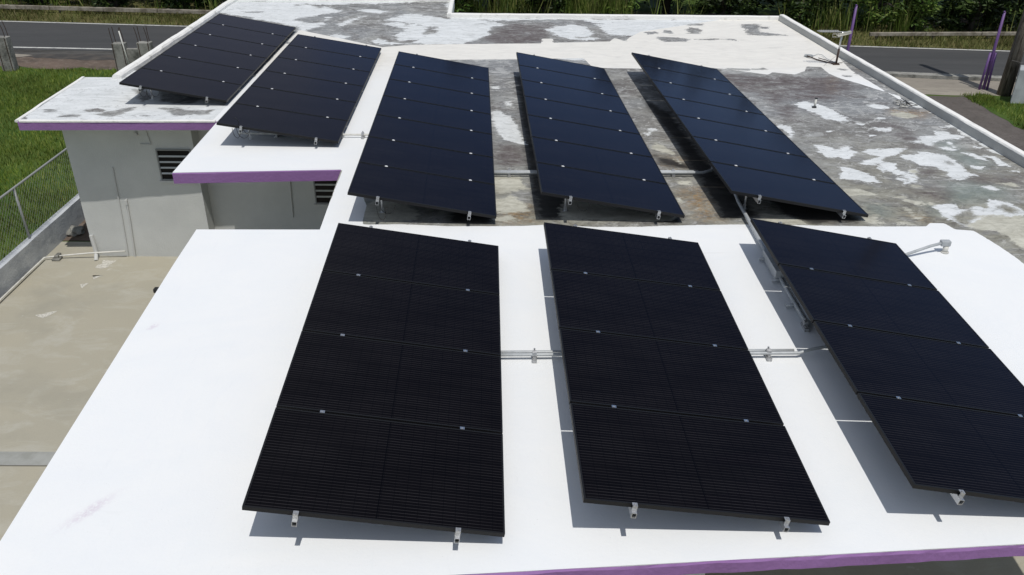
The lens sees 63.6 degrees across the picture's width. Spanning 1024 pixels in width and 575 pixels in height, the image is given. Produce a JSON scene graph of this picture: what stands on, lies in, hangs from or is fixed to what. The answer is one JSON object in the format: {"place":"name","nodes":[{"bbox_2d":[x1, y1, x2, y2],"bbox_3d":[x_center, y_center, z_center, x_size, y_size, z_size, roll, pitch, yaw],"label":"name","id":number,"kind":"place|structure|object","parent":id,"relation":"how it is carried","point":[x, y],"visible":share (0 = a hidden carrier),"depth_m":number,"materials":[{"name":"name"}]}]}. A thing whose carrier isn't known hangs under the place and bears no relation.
{"place":"outdoors","nodes":[
{"label":"outdoors","id":0,"kind":"place"},
{"bbox_2d":[0,0,1022,260],"bbox_3d":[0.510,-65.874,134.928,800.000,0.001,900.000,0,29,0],"label":"ground","id":1,"kind":"structure","parent":0,"point":[642,6],"depth_m":20.62,"materials":[{"name":"green plant"}]},
{"bbox_2d":[0,21,18,71],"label":"concrete column","id":2,"kind":"structure","parent":1,"relation":"on","point":[8,60],"depth_m":26.36,"materials":[{"name":"grey concrete"}]},
{"bbox_2d":[0,194,84,297],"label":"garden wall","id":3,"kind":"structure","parent":1,"relation":"on","point":[20,261],"depth_m":14.72,"materials":[{"name":"grey concrete"}]},
{"bbox_2d":[0,148,77,258],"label":"chain link fence","id":4,"kind":"object","parent":3,"relation":"on","point":[27,231],"visible":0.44,"depth_m":14.51,"materials":[{"name":"grey metal"}]},
{"bbox_2d":[0,50,115,69],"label":"dirt strip","id":5,"kind":"object","parent":1,"relation":"on","point":[39,63],"visible":0.37,"depth_m":27.54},
{"bbox_2d":[0,67,116,259],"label":"lawn grass","id":6,"kind":"structure","parent":1,"relation":"on","point":[27,90],"depth_m":19.95,"materials":[{"name":"green plant"}]},
{"bbox_2d":[63,220,89,240],"bbox_3d":[-7.869,-2.781,19.017,2.019,0.001,7.995,0,29,0],"label":"dirt gap","id":7,"kind":"object","parent":1,"relation":"on","point":[84,236],"visible":0.03,"depth_m":15.67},
{"bbox_2d":[66,225,84,235],"bbox_3d":[-8.366,-1.083,15.788,0.350,0.208,0.369,0,29,0],"label":"stone","id":8,"kind":"object","parent":7,"relation":"on","point":[73,230],"visible":1,"depth_m":15.69,"materials":[{"name":"stone"}]},
{"bbox_2d":[108,27,127,71],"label":"concrete column","id":9,"kind":"structure","parent":1,"relation":"on","point":[120,59],"depth_m":26.20,"materials":[{"name":"grey concrete"}]},
{"bbox_2d":[118,31,128,64],"bbox_3d":[-12.221,-7.422,26.113,0.210,1.345,0.049,11,30,18],"label":"white pole","id":10,"kind":"object","parent":1,"relation":"on","point":[123,47],"visible":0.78,"depth_m":26.04,"materials":[{"name":"metal"}]},
{"bbox_2d":[126,48,138,63],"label":"block wall","id":11,"kind":"structure","parent":1,"relation":"on","point":[132,54],"depth_m":26.28,"materials":[{"name":"concrete"}]},
{"bbox_2d":[133,27,153,57],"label":"concrete column","id":12,"kind":"structure","parent":1,"relation":"on","point":[144,47],"depth_m":26.11,"materials":[{"name":"grey concrete"}]},
{"bbox_2d":[14,49,973,80],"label":"gutter","id":13,"kind":"object","parent":1,"relation":"on","point":[28,52],"visible":0.16,"depth_m":28.93,"materials":[{"name":"grey concrete"}]},
{"bbox_2d":[15,54,29,56],"bbox_3d":[-17.337,-8.015,28.484,1.544,0.001,0.561,0,29,0],"label":"paving scrap","id":14,"kind":"object","parent":13,"relation":"on","point":[20,55],"visible":0.5,"depth_m":28.47,"materials":[{"name":"grey concrete"}]},
{"bbox_2d":[30,54,113,59],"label":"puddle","id":15,"kind":"object","parent":13,"relation":"on","point":[84,56],"visible":0.54,"depth_m":28.37,"materials":[{"name":"liquid"}]},
{"bbox_2d":[884,71,1016,81],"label":"kerb","id":16,"kind":"structure","parent":13,"relation":"on","point":[940,76],"depth_m":26.52,"materials":[{"name":"concrete"}]},
{"bbox_2d":[0,0,1017,49],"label":"verge","id":17,"kind":"structure","parent":1,"relation":"on","point":[142,2],"depth_m":34.22,"materials":[{"name":"green plant"}]},
{"bbox_2d":[24,0,80,5],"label":"shrub","id":18,"kind":"object","parent":17,"relation":"on","point":[37,1],"visible":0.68,"depth_m":36.39,"materials":[{"name":"green plant"}]},
{"bbox_2d":[0,4,211,14],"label":"barrier beam","id":19,"kind":"structure","parent":17,"relation":"on","point":[109,9],"depth_m":34.95,"materials":[{"name":"grey metal"}]},
{"bbox_2d":[89,0,136,11],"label":"shrub","id":20,"kind":"object","parent":17,"relation":"on","point":[111,3],"visible":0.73,"depth_m":35.57,"materials":[{"name":"green plant"}]},
{"bbox_2d":[161,0,218,8],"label":"shrub","id":21,"kind":"object","parent":17,"relation":"on","point":[185,3],"visible":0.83,"depth_m":35.53,"materials":[{"name":"green plant"}]},
{"bbox_2d":[454,0,482,12],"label":"shrub","id":22,"kind":"object","parent":17,"relation":"on","point":[463,4],"visible":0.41,"depth_m":34.05,"materials":[{"name":"green plant"}]},
{"bbox_2d":[474,0,493,7],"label":"broadleaf tree","id":23,"kind":"object","parent":17,"relation":"on","point":[488,5],"visible":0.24,"depth_m":36.98,"materials":[{"name":"green plant"}]},
{"bbox_2d":[0,0,1023,37],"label":"tall weeds","id":24,"kind":"object","parent":17,"relation":"on","point":[580,7],"visible":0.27,"depth_m":33.49,"materials":[{"name":"green plant"}]},
{"bbox_2d":[516,0,570,13],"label":"shrub","id":25,"kind":"object","parent":17,"relation":"on","point":[559,3],"visible":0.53,"depth_m":33.99,"materials":[{"name":"green plant"}]},
{"bbox_2d":[595,0,639,13],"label":"shrub","id":26,"kind":"object","parent":17,"relation":"on","point":[631,5],"visible":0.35,"depth_m":33.59,"materials":[{"name":"green plant"}]},
{"bbox_2d":[649,0,658,14],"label":"road sign","id":27,"kind":"object","parent":17,"relation":"on","point":[651,3],"visible":0.84,"depth_m":35.29,"materials":[{"name":"grey"}]},
{"bbox_2d":[644,0,694,14],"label":"broadleaf tree","id":28,"kind":"object","parent":17,"relation":"on","point":[667,4],"visible":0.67,"depth_m":35.68,"materials":[{"name":"green plant"}]},
{"bbox_2d":[687,0,755,14],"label":"shrub","id":29,"kind":"object","parent":17,"relation":"on","point":[720,5],"visible":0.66,"depth_m":33.08,"materials":[{"name":"green plant"}]},
{"bbox_2d":[712,0,787,15],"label":"broadleaf tree","id":30,"kind":"object","parent":17,"relation":"on","point":[757,3],"visible":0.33,"depth_m":34.59,"materials":[{"name":"green plant"}]},
{"bbox_2d":[782,0,835,28],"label":"shrub","id":31,"kind":"object","parent":17,"relation":"on","point":[795,6],"visible":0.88,"depth_m":32.80,"materials":[{"name":"green plant"}]},
{"bbox_2d":[775,0,854,17],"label":"broadleaf tree","id":32,"kind":"object","parent":17,"relation":"on","point":[845,1],"visible":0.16,"depth_m":34.48,"materials":[{"name":"green plant"}]},
{"bbox_2d":[849,0,908,28],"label":"shrub","id":33,"kind":"object","parent":17,"relation":"on","point":[876,15],"visible":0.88,"depth_m":32.68,"materials":[{"name":"green plant"}]},
{"bbox_2d":[884,0,941,27],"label":"broadleaf tree","id":34,"kind":"object","parent":17,"relation":"on","point":[931,20],"visible":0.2,"depth_m":33.44,"materials":[{"name":"green plant"}]},
{"bbox_2d":[895,0,941,31],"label":"shrub","id":35,"kind":"object","parent":17,"relation":"on","point":[927,7],"visible":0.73,"depth_m":32.30,"materials":[{"name":"green plant"}]},
{"bbox_2d":[869,32,1015,38],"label":"barrier beam","id":36,"kind":"structure","parent":17,"relation":"on","point":[930,34],"depth_m":31.65,"materials":[{"name":"grey metal"}]},
{"bbox_2d":[933,0,1017,31],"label":"shrub","id":37,"kind":"object","parent":17,"relation":"on","point":[966,8],"visible":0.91,"depth_m":32.59,"materials":[{"name":"green plant"}]},
{"bbox_2d":[949,0,1023,29],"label":"broadleaf tree","id":38,"kind":"object","parent":17,"relation":"on","point":[1020,2],"visible":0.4,"depth_m":32.01,"materials":[{"name":"green plant"}]},
{"bbox_2d":[14,0,1023,260],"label":"house","id":39,"kind":"structure","parent":1,"relation":"on","point":[164,174],"depth_m":14.11,"materials":[{"name":"purple paint"}]},
{"bbox_2d":[155,149,190,182],"bbox_3d":[-5.749,-2.078,14.121,0.650,0.600,0.055,0,29,0],"label":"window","id":40,"kind":"structure","parent":39,"relation":"in","point":[168,160],"depth_m":14.08,"materials":[{"name":"grey metal"}]},
{"bbox_2d":[119,14,295,102],"bbox_3d":[-5.857,-4.628,16.686,1.755,0.363,6.272,8,28,-7],"label":"solar array","id":41,"kind":"object","parent":39,"relation":"on","point":[221,57],"visible":1,"depth_m":15.88,"materials":[{"name":"black"}]},
{"bbox_2d":[216,34,380,144],"bbox_3d":[-3.559,-3.632,14.844,1.755,0.407,6.272,8,28,-7],"label":"solar array","id":42,"kind":"object","parent":39,"relation":"on","point":[306,87],"visible":1,"depth_m":13.98,"materials":[{"name":"black"}]},
{"bbox_2d":[238,131,368,138],"bbox_3d":[-2.932,-2.348,12.635,2.500,0.104,0.146,1,29,1],"label":"conduit","id":43,"kind":"object","parent":39,"relation":"on","point":[362,135],"visible":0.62,"depth_m":12.62,"materials":[{"name":"white plastic"}]},
{"bbox_2d":[313,181,336,206],"bbox_3d":[-3.120,-1.898,14.538,0.830,1.000,0.055,0,29,0],"label":"window","id":44,"kind":"structure","parent":39,"relation":"in","point":[323,190],"depth_m":14.64,"materials":[{"name":"grey metal"}]},
{"bbox_2d":[347,51,496,219],"bbox_3d":[-1.215,-2.538,12.913,1.755,0.391,7.303,9,28,-7],"label":"solar array","id":45,"kind":"object","parent":39,"relation":"on","point":[429,142],"visible":1,"depth_m":11.63,"materials":[{"name":"black"}]},
{"bbox_2d":[516,52,684,218],"bbox_3d":[1.046,-2.561,13.015,1.755,0.376,7.303,9,28,-7],"label":"solar array","id":46,"kind":"object","parent":39,"relation":"on","point":[589,145],"visible":1,"depth_m":11.73,"materials":[{"name":"black"}]},
{"bbox_2d":[494,166,713,177],"bbox_3d":[1.175,-1.618,11.303,3.514,0.177,0.589,-5,29,-9],"label":"conduit","id":47,"kind":"object","parent":39,"relation":"on","point":[672,172],"visible":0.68,"depth_m":11.28,"materials":[{"name":"silver metal"}]},
{"bbox_2d":[631,52,868,218],"bbox_3d":[3.297,-2.588,13.130,1.755,0.364,7.303,9,28,-7],"label":"solar array","id":48,"kind":"object","parent":39,"relation":"on","point":[746,146],"visible":0.99,"depth_m":11.85,"materials":[{"name":"black"}]},
{"bbox_2d":[804,54,833,61],"bbox_3d":[6.559,-4.851,17.492,0.402,0.034,0.781,-9,30,-16],"label":"cable coil","id":49,"kind":"object","parent":39,"relation":"on","point":[805,55],"visible":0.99,"depth_m":17.75,"materials":[{"name":"grey plastic"}]},
{"bbox_2d":[807,30,851,64],"bbox_3d":[6.448,-4.984,17.065,0.872,0.680,0.565,24,37,36],"label":"antenna","id":50,"kind":"object","parent":39,"relation":"on","point":[843,33],"visible":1,"depth_m":16.87,"materials":[{"name":"grey metal"}]},
{"bbox_2d":[892,98,916,107],"bbox_3d":[6.862,-3.232,14.474,0.318,0.068,0.438,0,29,0],"label":"wire bundle","id":51,"kind":"object","parent":39,"relation":"on","point":[900,104],"visible":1,"depth_m":14.42,"materials":[{"name":"white plastic"}]},
{"bbox_2d":[763,0,955,6],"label":"woodland","id":52,"kind":"object","parent":1,"relation":"on","point":[891,2],"visible":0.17,"depth_m":38.29,"materials":[{"name":"green plant"}]},
{"bbox_2d":[966,95,1023,129],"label":"grass patch","id":53,"kind":"object","parent":1,"relation":"on","point":[1001,114],"visible":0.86,"depth_m":23.45,"materials":[{"name":"plant"}]},
{"bbox_2d":[960,91,1023,128],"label":"patch grass","id":54,"kind":"structure","parent":53,"relation":"on","point":[986,97],"depth_m":23.86,"materials":[{"name":"green plant"}]},
{"bbox_2d":[1010,65,1023,103],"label":"boundary wall","id":55,"kind":"structure","parent":53,"relation":"on","point":[1017,96],"depth_m":23.92,"materials":[{"name":"white concrete"}]},
{"bbox_2d":[996,11,1023,96],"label":"utility pole","id":56,"kind":"object","parent":1,"relation":"on","point":[1010,73],"visible":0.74,"depth_m":24.36,"materials":[{"name":"black wood"}]},
{"bbox_2d":[0,242,1023,574],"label":"carport floor","id":57,"kind":"structure","parent":0,"point":[54,366],"depth_m":12.15,"materials":[{"name":"concrete"}]},
{"bbox_2d":[0,465,31,465],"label":"slab joint","id":58,"kind":"object","parent":57,"relation":"on","point":[15,465],"visible":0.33,"depth_m":9.98,"materials":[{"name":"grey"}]},
{"bbox_2d":[0,451,55,464],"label":"floor band","id":59,"kind":"object","parent":57,"relation":"on","point":[25,458],"visible":0.33,"depth_m":10.10,"materials":[{"name":"grey concrete"}]},
{"bbox_2d":[36,311,56,317],"bbox_3d":[-7.388,0.433,13.118,0.332,0.001,0.161,-15,32,-26],"label":"paint spill","id":60,"kind":"object","parent":57,"relation":"on","point":[44,314],"visible":1,"depth_m":13.12,"materials":[{"name":"white paint"}]},
{"bbox_2d":[0,250,124,300],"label":"water pipe","id":61,"kind":"object","parent":57,"relation":"on","point":[57,257],"visible":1,"depth_m":14.78,"materials":[{"name":"plastic"}]},
{"bbox_2d":[95,260,115,267],"bbox_3d":[-7.227,-0.414,14.675,0.259,0.001,0.334,0,29,0],"label":"paint spill","id":62,"kind":"object","parent":57,"relation":"on","point":[105,263],"visible":1,"depth_m":14.67,"materials":[{"name":"white paint"}]},
{"bbox_2d":[0,224,1023,574],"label":"carport","id":63,"kind":"object","parent":57,"relation":"on","point":[150,468],"visible":0.45,"depth_m":6.48,"materials":[{"name":"purple paint"}]},
{"bbox_2d":[242,223,504,543],"bbox_3d":[-0.992,0.637,7.360,1.755,0.378,4.209,8,31,-6],"label":"solar array","id":64,"kind":"object","parent":63,"relation":"on","point":[388,410],"visible":1,"depth_m":6.64,"materials":[{"name":"black"}]},
{"bbox_2d":[501,345,826,362],"bbox_3d":[1.298,0.597,7.575,3.808,0.133,0.145,-1,29,-2],"label":"conduit","id":65,"kind":"object","parent":63,"relation":"on","point":[767,352],"visible":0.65,"depth_m":7.58,"materials":[{"name":"silver metal"}]},
{"bbox_2d":[544,222,829,532],"bbox_3d":[1.256,0.602,7.480,1.755,0.365,4.209,7,31,-6],"label":"solar array","id":66,"kind":"object","parent":63,"relation":"on","point":[672,406],"visible":1,"depth_m":6.77,"materials":[{"name":"black"}]},
{"bbox_2d":[734,194,810,331],"bbox_3d":[2.844,-0.630,9.573,0.205,0.356,3.776,0,29,0],"label":"conduit","id":67,"kind":"object","parent":63,"relation":"on","point":[772,266],"visible":0.69,"depth_m":8.75,"materials":[{"name":"silver metal"}]},
{"bbox_2d":[750,218,1023,504],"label":"solar array","id":68,"kind":"object","parent":63,"relation":"on","point":[936,384],"visible":1,"depth_m":7.20,"materials":[{"name":"black"}]},
{"bbox_2d":[905,239,951,255],"bbox_3d":[4.510,-0.428,9.288,0.936,0.145,0.100,-5,29,-11],"label":"vent pipe","id":69,"kind":"object","parent":63,"relation":"on","point":[945,244],"visible":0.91,"depth_m":9.31,"materials":[{"name":"grey plastic"}]},
{"bbox_2d":[0,20,1023,75],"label":"road","id":70,"kind":"structure","parent":0,"point":[61,36],"depth_m":30.11,"materials":[{"name":"grey asphalt"}]},
{"bbox_2d":[13,47,968,74],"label":"road line","id":71,"kind":"object","parent":70,"relation":"on","point":[97,48],"visible":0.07,"depth_m":29.47,"materials":[{"name":"paint"}]},
{"bbox_2d":[6,21,1002,50],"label":"road line","id":72,"kind":"object","parent":70,"relation":"on","point":[187,26],"visible":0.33,"depth_m":33.08,"materials":[{"name":"paint"}]},
{"bbox_2d":[895,77,1015,95],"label":"pavement","id":73,"kind":"structure","parent":0,"point":[938,86],"depth_m":25.71,"materials":[{"name":"grey concrete"}]},
{"bbox_2d":[846,4,857,50],"bbox_3d":[10.240,-7.353,25.104,0.101,2.410,0.090,0,29,0],"label":"purple pole","id":74,"kind":"object","parent":73,"relation":"on","point":[851,29],"visible":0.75,"depth_m":24.82,"materials":[{"name":"purple metal"}]},
{"bbox_2d":[978,11,1005,89],"bbox_3d":[14.505,-7.113,24.870,0.310,2.351,0.100,0,29,0],"label":"purple pole","id":75,"kind":"object","parent":73,"relation":"on","point":[992,56],"visible":1,"depth_m":25.01,"materials":[{"name":"purple metal"}]},
{"bbox_2d":[928,96,1023,150],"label":"driveway","id":76,"kind":"structure","parent":0,"point":[991,122],"depth_m":22.77,"materials":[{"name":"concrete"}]}
]}

